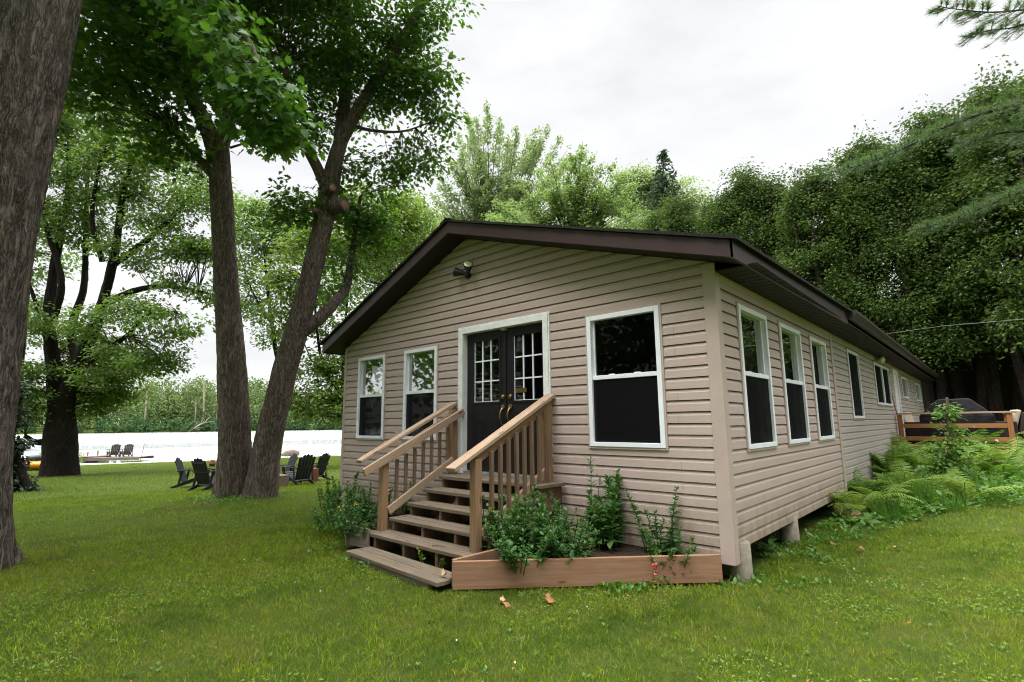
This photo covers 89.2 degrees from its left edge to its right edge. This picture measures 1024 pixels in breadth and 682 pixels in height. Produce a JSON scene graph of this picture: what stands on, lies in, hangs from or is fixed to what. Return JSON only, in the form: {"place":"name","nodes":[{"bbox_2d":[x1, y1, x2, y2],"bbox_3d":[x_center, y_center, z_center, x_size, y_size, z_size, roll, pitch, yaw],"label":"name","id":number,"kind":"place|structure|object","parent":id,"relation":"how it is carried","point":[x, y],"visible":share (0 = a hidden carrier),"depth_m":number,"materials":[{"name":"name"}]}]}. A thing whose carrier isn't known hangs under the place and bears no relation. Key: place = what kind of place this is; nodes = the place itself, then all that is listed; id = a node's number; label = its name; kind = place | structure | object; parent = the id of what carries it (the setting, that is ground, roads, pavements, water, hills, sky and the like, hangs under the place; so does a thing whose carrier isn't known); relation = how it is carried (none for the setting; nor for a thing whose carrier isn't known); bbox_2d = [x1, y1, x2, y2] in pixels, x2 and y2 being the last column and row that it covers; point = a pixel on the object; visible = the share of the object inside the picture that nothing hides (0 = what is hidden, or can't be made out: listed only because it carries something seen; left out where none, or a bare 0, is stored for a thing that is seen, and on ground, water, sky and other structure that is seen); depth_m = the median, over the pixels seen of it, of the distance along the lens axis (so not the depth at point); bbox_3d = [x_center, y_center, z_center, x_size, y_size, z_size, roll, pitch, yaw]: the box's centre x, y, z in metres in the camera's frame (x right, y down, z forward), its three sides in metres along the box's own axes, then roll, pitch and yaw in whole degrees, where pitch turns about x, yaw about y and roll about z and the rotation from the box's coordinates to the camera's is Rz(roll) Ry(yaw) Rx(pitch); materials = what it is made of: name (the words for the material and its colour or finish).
{"place":"outdoors","nodes":[
{"label":"outdoors","id":0,"kind":"place"},
{"bbox_2d":[16,430,341,464],"bbox_3d":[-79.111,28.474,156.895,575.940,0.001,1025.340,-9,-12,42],"label":"river","id":1,"kind":"structure","parent":0,"point":[172,446],"depth_m":85.09,"materials":[{"name":"white liquid"}]},
{"bbox_2d":[79,443,153,462],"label":"dock","id":2,"kind":"object","parent":1,"relation":"on","point":[117,458],"visible":0.69,"depth_m":43.96,"materials":[{"name":"brown wood"}]},
{"bbox_2d":[0,421,1023,681],"bbox_3d":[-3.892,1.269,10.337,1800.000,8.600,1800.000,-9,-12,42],"label":"ground","id":3,"kind":"structure","parent":0,"point":[614,631],"depth_m":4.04,"materials":[{"name":"green plant"}]},
{"bbox_2d":[13,372,47,491],"bbox_3d":[-15.139,2.946,15.693,1.855,4.188,2.158,-9,-12,42],"label":"evergreen shrub","id":4,"kind":"object","parent":3,"relation":"on","point":[23,481],"visible":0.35,"depth_m":15.62,"materials":[{"name":"green plant"}]},
{"bbox_2d":[25,455,40,470],"bbox_3d":[-29.311,7.492,31.980,3.200,0.922,1.052,3,-10,-20],"label":"boat","id":5,"kind":"object","parent":3,"relation":"on","point":[35,465],"visible":0.12,"depth_m":31.70,"materials":[{"name":"yellow plastic"}]},
{"bbox_2d":[14,132,90,439],"bbox_3d":[-29.520,-5.073,29.604,8.715,25.150,8.806,-9,-12,42],"label":"maple tree","id":6,"kind":"object","parent":3,"relation":"on","point":[40,341],"visible":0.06,"depth_m":31.19,"materials":[{"name":"green plant"}]},
{"bbox_2d":[16,90,252,476],"bbox_3d":[-19.982,-3.699,24.637,14.841,21.012,8.808,-5,-10,24],"label":"maple tree","id":7,"kind":"object","parent":3,"relation":"on","point":[72,380],"visible":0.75,"depth_m":24.61,"materials":[{"name":"green plant"}]},
{"bbox_2d":[0,0,277,571],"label":"oak tree","id":8,"kind":"object","parent":3,"relation":"on","point":[37,42],"visible":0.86,"depth_m":5.91,"materials":[{"name":"brown plant"}]},
{"bbox_2d":[16,413,341,433],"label":"bank bushes","id":9,"kind":"object","parent":3,"relation":"on","point":[100,426],"visible":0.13,"depth_m":249.99,"materials":[{"name":"green plant"}]},
{"bbox_2d":[170,457,211,487],"bbox_3d":[-9.780,3.985,15.799,0.963,0.898,0.788,2,-9,-14],"label":"garden chair","id":10,"kind":"object","parent":3,"relation":"on","point":[183,477],"visible":0.56,"depth_m":15.58,"materials":[{"name":"black plastic"}]},
{"bbox_2d":[186,458,215,491],"bbox_3d":[-8.445,3.687,14.483,0.788,0.898,0.963,-4,-9,19],"label":"garden chair","id":11,"kind":"object","parent":3,"relation":"on","point":[201,476],"visible":0.6,"depth_m":14.24,"materials":[{"name":"black plastic"}]},
{"bbox_2d":[61,0,348,497],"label":"oak tree","id":12,"kind":"object","parent":3,"relation":"on","point":[208,43],"visible":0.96,"depth_m":9.93,"materials":[{"name":"green plant"}]},
{"bbox_2d":[204,190,333,356],"bbox_3d":[-18.551,-1.130,38.955,9.245,20.486,8.090,-9,-12,42],"label":"maple tree","id":13,"kind":"object","parent":3,"relation":"on","point":[255,244],"visible":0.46,"depth_m":39.24,"materials":[{"name":"green plant"}]},
{"bbox_2d":[22,374,522,430],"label":"wood","id":14,"kind":"object","parent":3,"relation":"on","point":[167,398],"visible":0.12,"depth_m":268.59,"materials":[{"name":"green plant"}]},
{"bbox_2d":[280,454,315,484],"bbox_3d":[-6.244,3.775,15.310,0.963,0.898,0.787,-7,-11,36],"label":"garden chair","id":15,"kind":"object","parent":3,"relation":"on","point":[303,472],"visible":0.88,"depth_m":15.17,"materials":[{"name":"black plastic"}]},
{"bbox_2d":[296,453,330,480],"bbox_3d":[-6.454,4.122,17.057,0.963,0.898,0.788,-4,-9,19],"label":"garden chair","id":16,"kind":"object","parent":3,"relation":"on","point":[322,463],"visible":0.38,"depth_m":17.02,"materials":[{"name":"black plastic"}]},
{"bbox_2d":[245,179,453,426],"bbox_3d":[-8.097,-1.335,27.469,6.118,15.821,10.460,-9,-12,42],"label":"maple tree","id":17,"kind":"object","parent":3,"relation":"on","point":[322,367],"visible":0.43,"depth_m":25.93,"materials":[{"name":"green plant"}]},
{"bbox_2d":[224,0,485,498],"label":"oak tree","id":18,"kind":"object","parent":3,"relation":"on","point":[344,59],"visible":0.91,"depth_m":11.42,"materials":[{"name":"green plant"}]},
{"bbox_2d":[321,188,445,302],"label":"maple tree","id":19,"kind":"object","parent":3,"relation":"on","point":[379,279],"visible":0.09,"depth_m":43.59,"materials":[{"name":"green plant"}]},
{"bbox_2d":[339,496,438,548],"bbox_3d":[-2.294,2.592,7.580,2.950,0.300,1.528,-9,-12,42],"label":"planter box","id":20,"kind":"object","parent":3,"relation":"on","point":[358,542],"visible":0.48,"depth_m":6.28,"materials":[{"name":"wood"},{"name":"soil"}]},
{"bbox_2d":[310,500,357,532],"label":"snapdragon","id":21,"kind":"object","parent":20,"relation":"on","point":[318,520],"visible":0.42,"depth_m":6.95,"materials":[{"name":"green plant"}]},
{"bbox_2d":[316,470,358,510],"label":"snapdragon","id":22,"kind":"object","parent":20,"relation":"in","point":[321,497],"visible":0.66,"depth_m":8.16,"materials":[{"name":"green plant"}]},
{"bbox_2d":[323,485,372,525],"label":"snapdragon","id":23,"kind":"object","parent":20,"relation":"on","point":[350,498],"visible":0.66,"depth_m":7.01,"materials":[{"name":"green plant"}]},
{"bbox_2d":[331,501,377,539],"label":"snapdragon","id":24,"kind":"object","parent":20,"relation":"on","point":[357,517],"visible":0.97,"depth_m":6.22,"materials":[{"name":"green plant"}]},
{"bbox_2d":[344,480,393,520],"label":"snapdragon","id":25,"kind":"object","parent":20,"relation":"on","point":[362,491],"visible":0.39,"depth_m":7.18,"materials":[{"name":"green plant"}]},
{"bbox_2d":[377,481,412,515],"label":"snapdragon","id":26,"kind":"object","parent":20,"relation":"on","point":[404,506],"visible":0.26,"depth_m":7.51,"materials":[{"name":"green plant"}]},
{"bbox_2d":[346,546,451,588],"bbox_3d":[-1.153,2.309,5.301,0.308,0.110,1.744,8,-12,-43],"label":"plank step","id":27,"kind":"object","parent":3,"relation":"on","point":[414,571],"visible":0.84,"depth_m":5.16,"materials":[{"name":"brown wood"}]},
{"bbox_2d":[356,394,564,568],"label":"wooden steps","id":28,"kind":"structure","parent":3,"relation":"on","point":[453,518],"depth_m":6.05,"materials":[{"name":"brown wood"}]},
{"bbox_2d":[429,99,574,389],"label":"maple tree","id":29,"kind":"object","parent":3,"relation":"on","point":[478,198],"visible":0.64,"depth_m":50.90,"materials":[{"name":"green plant"}]},
{"bbox_2d":[0,489,1023,681],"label":"clover","id":30,"kind":"object","parent":3,"relation":"on","point":[81,633],"visible":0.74,"depth_m":4.32,"materials":[{"name":"green plant"}]},
{"bbox_2d":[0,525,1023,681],"bbox_3d":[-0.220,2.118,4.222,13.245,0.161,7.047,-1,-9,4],"label":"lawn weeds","id":31,"kind":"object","parent":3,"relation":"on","point":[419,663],"visible":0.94,"depth_m":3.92,"materials":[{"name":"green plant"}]},
{"bbox_2d":[168,492,882,600],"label":"edge weeds","id":32,"kind":"object","parent":3,"relation":"on","point":[849,532],"visible":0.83,"depth_m":5.97,"materials":[{"name":"green plant"}]},
{"bbox_2d":[482,142,656,229],"bbox_3d":[3.909,-3.951,36.445,12.839,23.755,6.470,-3,-9,13],"label":"maple tree","id":33,"kind":"object","parent":3,"relation":"on","point":[567,203],"visible":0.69,"depth_m":37.01,"materials":[{"name":"green plant"}]},
{"bbox_2d":[452,536,722,589],"bbox_3d":[0.662,2.206,5.303,2.460,0.301,1.278,0,-9,-2],"label":"planter box","id":34,"kind":"object","parent":3,"relation":"on","point":[489,569],"visible":0.69,"depth_m":4.68,"materials":[{"name":"brown wood"},{"name":"soil"}]},
{"bbox_2d":[481,489,530,550],"bbox_3d":[-0.114,1.858,5.317,0.610,0.630,0.579,-4,-9,19],"label":"snapdragon","id":35,"kind":"object","parent":34,"relation":"on","point":[512,519],"visible":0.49,"depth_m":5.16,"materials":[{"name":"green plant"}]},
{"bbox_2d":[488,483,548,555],"bbox_3d":[0.112,1.760,5.125,0.616,0.760,0.548,-9,-12,42],"label":"snapdragon","id":36,"kind":"object","parent":34,"relation":"on","point":[525,509],"visible":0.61,"depth_m":4.99,"materials":[{"name":"green plant"}]},
{"bbox_2d":[483,518,554,575],"bbox_3d":[0.079,1.851,4.679,0.644,0.446,0.570,1,-9,-9],"label":"snapdragon","id":37,"kind":"object","parent":34,"relation":"on","point":[507,550],"visible":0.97,"depth_m":4.66,"materials":[{"name":"green plant"}]},
{"bbox_2d":[505,503,577,557],"bbox_3d":[0.260,1.869,5.071,0.704,0.528,0.686,-4,-10,21],"label":"snapdragon","id":38,"kind":"object","parent":34,"relation":"on","point":[513,532],"visible":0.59,"depth_m":4.89,"materials":[{"name":"green plant"}]},
{"bbox_2d":[537,490,594,556],"bbox_3d":[0.571,1.840,5.236,0.584,0.629,0.725,2,-9,-18],"label":"snapdragon","id":39,"kind":"object","parent":34,"relation":"on","point":[558,523],"visible":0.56,"depth_m":5.05,"materials":[{"name":"green plant"}]},
{"bbox_2d":[536,524,599,561],"bbox_3d":[0.508,1.897,4.837,0.528,0.397,0.555,-9,-12,42],"label":"snapdragon","id":40,"kind":"object","parent":34,"relation":"on","point":[572,554],"visible":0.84,"depth_m":4.77,"materials":[{"name":"green plant"}]},
{"bbox_2d":[584,455,604,542],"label":"snapdragon","id":41,"kind":"object","parent":34,"relation":"on","point":[590,467],"visible":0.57,"depth_m":5.59,"materials":[{"name":"green plant"}]},
{"bbox_2d":[583,469,626,550],"bbox_3d":[1.005,1.750,5.394,0.498,0.824,0.478,4,-10,-27],"label":"milkweed","id":42,"kind":"object","parent":34,"relation":"on","point":[608,524],"visible":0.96,"depth_m":5.34,"materials":[{"name":"green plant"}]},
{"bbox_2d":[624,480,680,554],"bbox_3d":[1.469,1.748,5.218,0.537,0.788,0.497,1,-9,-10],"label":"snapdragon","id":43,"kind":"object","parent":34,"relation":"on","point":[660,545],"visible":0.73,"depth_m":5.11,"materials":[{"name":"green plant"}]},
{"bbox_2d":[643,526,696,579],"bbox_3d":[1.502,2.020,4.864,0.505,0.514,0.468,-2,-9,8],"label":"snapdragon","id":44,"kind":"object","parent":34,"relation":"in","point":[652,549],"visible":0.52,"depth_m":4.92,"materials":[{"name":"green plant"}]},
{"bbox_2d":[320,218,938,581],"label":"cottage","id":45,"kind":"structure","parent":3,"relation":"on","point":[725,383],"depth_m":6.49,"materials":[{"name":"dark shingle"},{"name":"vinyl siding"},{"name":"glass"}]},
{"bbox_2d":[355,353,387,439],"bbox_3d":[-2.438,0.976,9.044,0.868,1.465,0.093,-9,-12,42],"label":"window","id":46,"kind":"structure","parent":45,"relation":"in","point":[371,384],"depth_m":9.05,"materials":[{"name":"white plastic"}]},
{"bbox_2d":[402,344,440,441],"bbox_3d":[-1.423,0.823,8.130,0.873,1.465,0.093,-9,-12,42],"label":"window","id":47,"kind":"structure","parent":45,"relation":"in","point":[420,364],"depth_m":8.17,"materials":[{"name":"white plastic"}]},
{"bbox_2d":[453,260,472,278],"bbox_3d":[-0.703,-1.034,7.567,0.410,0.220,0.221,-9,-12,42],"label":"floodlight","id":48,"kind":"object","parent":45,"relation":"attached to","point":[468,264],"visible":1,"depth_m":7.59,"materials":[{"name":"black metal"}]},
{"bbox_2d":[467,330,504,472],"bbox_3d":[-0.377,0.822,7.205,0.757,1.925,0.125,-9,-12,42],"label":"door","id":49,"kind":"structure","parent":45,"relation":"in","point":[484,418],"depth_m":7.24,"materials":[{"name":"black paint"}]},
{"bbox_2d":[506,322,543,474],"bbox_3d":[0.177,0.738,6.706,0.702,1.925,0.125,-9,-12,42],"label":"door","id":50,"kind":"structure","parent":45,"relation":"in","point":[515,407],"depth_m":6.81,"materials":[{"name":"black paint"}]},
{"bbox_2d":[585,303,668,450],"bbox_3d":[1.246,0.410,5.730,0.962,1.536,0.093,-9,-12,42],"label":"window","id":51,"kind":"structure","parent":45,"relation":"in","point":[628,410],"depth_m":5.66,"materials":[{"name":"white plastic"}]},
{"bbox_2d":[734,301,777,451],"bbox_3d":[2.704,0.407,5.782,0.093,1.571,0.993,-9,-12,42],"label":"window","id":52,"kind":"structure","parent":45,"relation":"in","point":[757,388],"depth_m":5.80,"materials":[{"name":"white plastic"}]},
{"bbox_2d":[776,320,810,445],"bbox_3d":[3.709,0.569,6.872,0.093,1.571,1.030,-9,-12,42],"label":"window","id":53,"kind":"structure","parent":45,"relation":"in","point":[792,367],"depth_m":6.91,"materials":[{"name":"white plastic"}]},
{"bbox_2d":[807,334,834,441],"bbox_3d":[4.717,0.782,8.059,0.231,1.657,1.114,-9,-12,42],"label":"window","id":54,"kind":"structure","parent":45,"relation":"in","point":[817,347],"depth_m":8.05,"materials":[{"name":"white plastic"}]},
{"bbox_2d":[840,348,864,419],"bbox_3d":[6.661,0.900,10.229,0.231,1.438,1.218,-9,-12,42],"label":"window","id":55,"kind":"structure","parent":45,"relation":"in","point":[852,359],"depth_m":10.20,"materials":[{"name":"white plastic"}]},
{"bbox_2d":[872,361,885,405],"bbox_3d":[8.803,1.036,12.482,0.093,1.031,1.225,-9,-12,42],"label":"window","id":56,"kind":"structure","parent":45,"relation":"in","point":[877,368],"depth_m":12.51,"materials":[{"name":"white plastic"}]},
{"bbox_2d":[882,365,892,406],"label":"window","id":57,"kind":"structure","parent":45,"relation":"in","point":[886,380],"depth_m":13.48,"materials":[{"name":"white plastic"}]},
{"bbox_2d":[891,368,905,440],"bbox_3d":[10.863,1.845,14.630,0.100,2.080,1.050,-9,-12,42],"label":"door","id":58,"kind":"structure","parent":45,"relation":"in","point":[894,373],"depth_m":14.78,"materials":[{"name":"white paint"}]},
{"bbox_2d":[900,375,908,399],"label":"window","id":59,"kind":"structure","parent":45,"relation":"in","point":[904,385],"depth_m":16.55,"materials":[{"name":"white plastic"}]},
{"bbox_2d":[602,158,714,230],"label":"poplar tree","id":60,"kind":"object","parent":3,"relation":"on","point":[644,184],"visible":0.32,"depth_m":64.96,"materials":[{"name":"green plant"}]},
{"bbox_2d":[639,201,679,230],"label":"cedar tree","id":61,"kind":"object","parent":3,"relation":"on","point":[651,220],"visible":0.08,"depth_m":34.29,"materials":[{"name":"green plant"}]},
{"bbox_2d":[636,149,695,228],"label":"spruce tree","id":62,"kind":"object","parent":3,"relation":"on","point":[663,187],"visible":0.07,"depth_m":57.06,"materials":[{"name":"green plant"}]},
{"bbox_2d":[656,187,706,232],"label":"cedar tree","id":63,"kind":"object","parent":3,"relation":"on","point":[681,218],"visible":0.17,"depth_m":31.11,"materials":[{"name":"green plant"}]},
{"bbox_2d":[695,190,721,232],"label":"cedar tree","id":64,"kind":"object","parent":3,"relation":"on","point":[704,208],"visible":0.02,"depth_m":32.69,"materials":[{"name":"green plant"}]},
{"bbox_2d":[700,180,763,249],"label":"cedar tree","id":65,"kind":"object","parent":3,"relation":"on","point":[714,222],"visible":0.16,"depth_m":29.79,"materials":[{"name":"green plant"}]},
{"bbox_2d":[714,156,788,260],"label":"cedar tree","id":66,"kind":"object","parent":3,"relation":"on","point":[742,181],"visible":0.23,"depth_m":28.99,"materials":[{"name":"green plant"}]},
{"bbox_2d":[751,535,780,557],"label":"broadleaf plant","id":67,"kind":"object","parent":3,"relation":"on","point":[772,544],"visible":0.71,"depth_m":5.70,"materials":[{"name":"green plant"}]},
{"bbox_2d":[735,169,810,279],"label":"cedar tree","id":68,"kind":"object","parent":3,"relation":"on","point":[770,191],"visible":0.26,"depth_m":28.28,"materials":[{"name":"green plant"}]},
{"bbox_2d":[763,180,839,289],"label":"cedar tree","id":69,"kind":"object","parent":3,"relation":"on","point":[813,269],"visible":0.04,"depth_m":27.12,"materials":[{"name":"green plant"}]},
{"bbox_2d":[769,153,886,419],"bbox_3d":[14.875,-1.907,25.059,5.452,14.459,4.977,4,-10,-28],"label":"cedar tree","id":70,"kind":"object","parent":3,"relation":"on","point":[813,190],"visible":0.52,"depth_m":25.02,"materials":[{"name":"green plant"}]},
{"bbox_2d":[810,177,898,334],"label":"cedar tree","id":71,"kind":"object","parent":3,"relation":"on","point":[836,263],"visible":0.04,"depth_m":26.16,"materials":[{"name":"green plant"}]},
{"bbox_2d":[840,512,880,528],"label":"broadleaf plant","id":72,"kind":"object","parent":3,"relation":"on","point":[866,518],"visible":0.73,"depth_m":6.91,"materials":[{"name":"green plant"}]},
{"bbox_2d":[826,488,918,514],"bbox_3d":[4.958,2.384,7.704,1.320,0.373,1.263,-1,-9,6],"label":"fern","id":73,"kind":"object","parent":3,"relation":"on","point":[859,504],"visible":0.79,"depth_m":7.48,"materials":[{"name":"green plant"}]},
{"bbox_2d":[847,467,905,493],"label":"fern","id":74,"kind":"object","parent":3,"relation":"on","point":[853,483],"visible":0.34,"depth_m":8.73,"materials":[{"name":"plant"}]},
{"bbox_2d":[844,479,922,510],"bbox_3d":[5.699,2.338,7.947,1.009,0.504,0.972,-4,-9,18],"label":"fern","id":75,"kind":"object","parent":3,"relation":"on","point":[898,486],"visible":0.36,"depth_m":7.89,"materials":[{"name":"plant"}]},
{"bbox_2d":[865,490,913,522],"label":"grass tuft","id":76,"kind":"object","parent":3,"relation":"on","point":[890,511],"visible":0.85,"depth_m":7.15,"materials":[{"name":"green plant"}]},
{"bbox_2d":[822,120,961,410],"bbox_3d":[16.908,-2.794,23.973,5.410,15.700,5.311,6,-11,-37],"label":"cedar tree","id":77,"kind":"object","parent":3,"relation":"on","point":[856,184],"visible":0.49,"depth_m":23.69,"materials":[{"name":"green plant"}]},
{"bbox_2d":[868,440,926,478],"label":"fern","id":78,"kind":"object","parent":3,"relation":"on","point":[883,465],"visible":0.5,"depth_m":10.41,"materials":[{"name":"green plant"}]},
{"bbox_2d":[859,459,951,495],"bbox_3d":[6.536,2.343,8.697,1.332,0.629,1.365,-4,-10,22],"label":"fern","id":79,"kind":"object","parent":3,"relation":"on","point":[885,482],"visible":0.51,"depth_m":8.62,"materials":[{"name":"green plant"}]},
{"bbox_2d":[876,441,943,474],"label":"fern","id":80,"kind":"object","parent":3,"relation":"on","point":[915,462],"visible":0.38,"depth_m":10.77,"materials":[{"name":"plant"}]},
{"bbox_2d":[880,463,954,506],"bbox_3d":[6.401,2.233,8.141,0.998,0.734,1.031,-9,-12,42],"label":"grass tuft","id":81,"kind":"object","parent":3,"relation":"on","point":[915,492],"visible":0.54,"depth_m":8.01,"materials":[{"name":"green plant"}]},
{"bbox_2d":[818,454,1023,530],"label":"ground cover","id":82,"kind":"object","parent":3,"relation":"on","point":[1015,496],"visible":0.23,"depth_m":8.05,"materials":[{"name":"green plant"}]},
{"bbox_2d":[822,0,1023,239],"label":"pine tree","id":83,"kind":"object","parent":3,"relation":"on","point":[955,123],"visible":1,"depth_m":9.64,"materials":[{"name":"green plant"}]},
{"bbox_2d":[851,131,999,410],"bbox_3d":[17.996,-2.397,23.079,4.977,14.530,5.452,-5,-10,27],"label":"cedar tree","id":84,"kind":"object","parent":3,"relation":"on","point":[928,395],"visible":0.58,"depth_m":22.27,"materials":[{"name":"green plant"}]},
{"bbox_2d":[868,94,1023,409],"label":"cedar tree","id":85,"kind":"object","parent":3,"relation":"on","point":[957,391],"visible":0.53,"depth_m":22.03,"materials":[{"name":"green plant"}]},
{"bbox_2d":[907,398,985,496],"bbox_3d":[7.552,1.902,9.027,1.241,1.809,0.839,2,-9,-17],"label":"shrub","id":86,"kind":"object","parent":3,"relation":"on","point":[950,461],"visible":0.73,"depth_m":8.96,"materials":[{"name":"green plant"}]},
{"bbox_2d":[923,482,970,511],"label":"grass tuft","id":87,"kind":"object","parent":3,"relation":"on","point":[952,504],"visible":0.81,"depth_m":7.70,"materials":[{"name":"green plant"}]},
{"bbox_2d":[896,411,1016,456],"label":"side deck","id":88,"kind":"structure","parent":3,"relation":"on","point":[1008,419],"depth_m":12.88,"materials":[{"name":"brown wood"}]},
{"bbox_2d":[903,412,920,443],"bbox_3d":[11.915,2.538,15.249,0.720,0.924,0.876,4,-10,-28],"label":"patio chair","id":89,"kind":"object","parent":88,"relation":"on","point":[913,432],"visible":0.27,"depth_m":15.09,"materials":[{"name":"wicker"}]},
{"bbox_2d":[919,398,999,445],"bbox_3d":[11.986,2.179,13.990,1.617,1.242,0.795,-9,-12,42],"label":"covered grill","id":90,"kind":"object","parent":88,"relation":"on","point":[968,405],"visible":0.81,"depth_m":13.68,"materials":[{"name":"black fabric"}]},
{"bbox_2d":[996,410,1023,441],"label":"patio chair","id":91,"kind":"object","parent":88,"relation":"on","point":[1018,420],"visible":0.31,"depth_m":13.44,"materials":[{"name":"wicker"}]},
{"bbox_2d":[893,326,1023,410],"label":"trees","id":92,"kind":"object","parent":3,"relation":"on","point":[1005,372],"depth_m":24.13,"materials":[{"name":"plant"}]},
{"bbox_2d":[917,441,1016,474],"bbox_3d":[9.453,2.506,10.799,1.596,0.790,1.432,-9,-12,42],"label":"fern","id":93,"kind":"object","parent":3,"relation":"on","point":[992,453],"visible":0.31,"depth_m":10.35,"materials":[{"name":"plant"}]},
{"bbox_2d":[913,98,1023,444],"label":"cedar tree","id":94,"kind":"object","parent":3,"relation":"on","point":[994,397],"visible":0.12,"depth_m":21.36,"materials":[{"name":"green plant"}]},
{"bbox_2d":[923,466,1023,501],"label":"fern","id":95,"kind":"object","parent":3,"relation":"on","point":[957,484],"visible":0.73,"depth_m":8.16,"materials":[{"name":"green plant"}]},
{"bbox_2d":[944,428,1009,457],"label":"fern","id":96,"kind":"object","parent":3,"relation":"on","point":[979,449],"visible":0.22,"depth_m":12.20,"materials":[{"name":"plant"}]},
{"bbox_2d":[933,54,1023,402],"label":"cedar tree","id":97,"kind":"object","parent":3,"relation":"on","point":[992,182],"visible":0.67,"depth_m":20.37,"materials":[{"name":"green plant"}]},
{"bbox_2d":[958,471,1010,502],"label":"grass tuft","id":98,"kind":"object","parent":3,"relation":"on","point":[995,495],"visible":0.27,"depth_m":8.44,"materials":[{"name":"green plant"}]},
{"bbox_2d":[965,446,1023,484],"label":"fern","id":99,"kind":"object","parent":3,"relation":"on","point":[1014,461],"visible":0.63,"depth_m":10.08,"materials":[{"name":"green plant"}]},
{"bbox_2d":[972,436,1023,477],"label":"fern","id":100,"kind":"object","parent":3,"relation":"on","point":[1019,453],"visible":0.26,"depth_m":10.98,"materials":[{"name":"plant"}]},
{"bbox_2d":[985,64,1023,353],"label":"cedar tree","id":101,"kind":"object","parent":3,"relation":"on","point":[1009,182],"visible":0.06,"depth_m":22.02,"materials":[{"name":"green plant"}]},
{"bbox_2d":[24,0,1023,422],"label":"sky","id":102,"kind":"structure","parent":0,"point":[716,85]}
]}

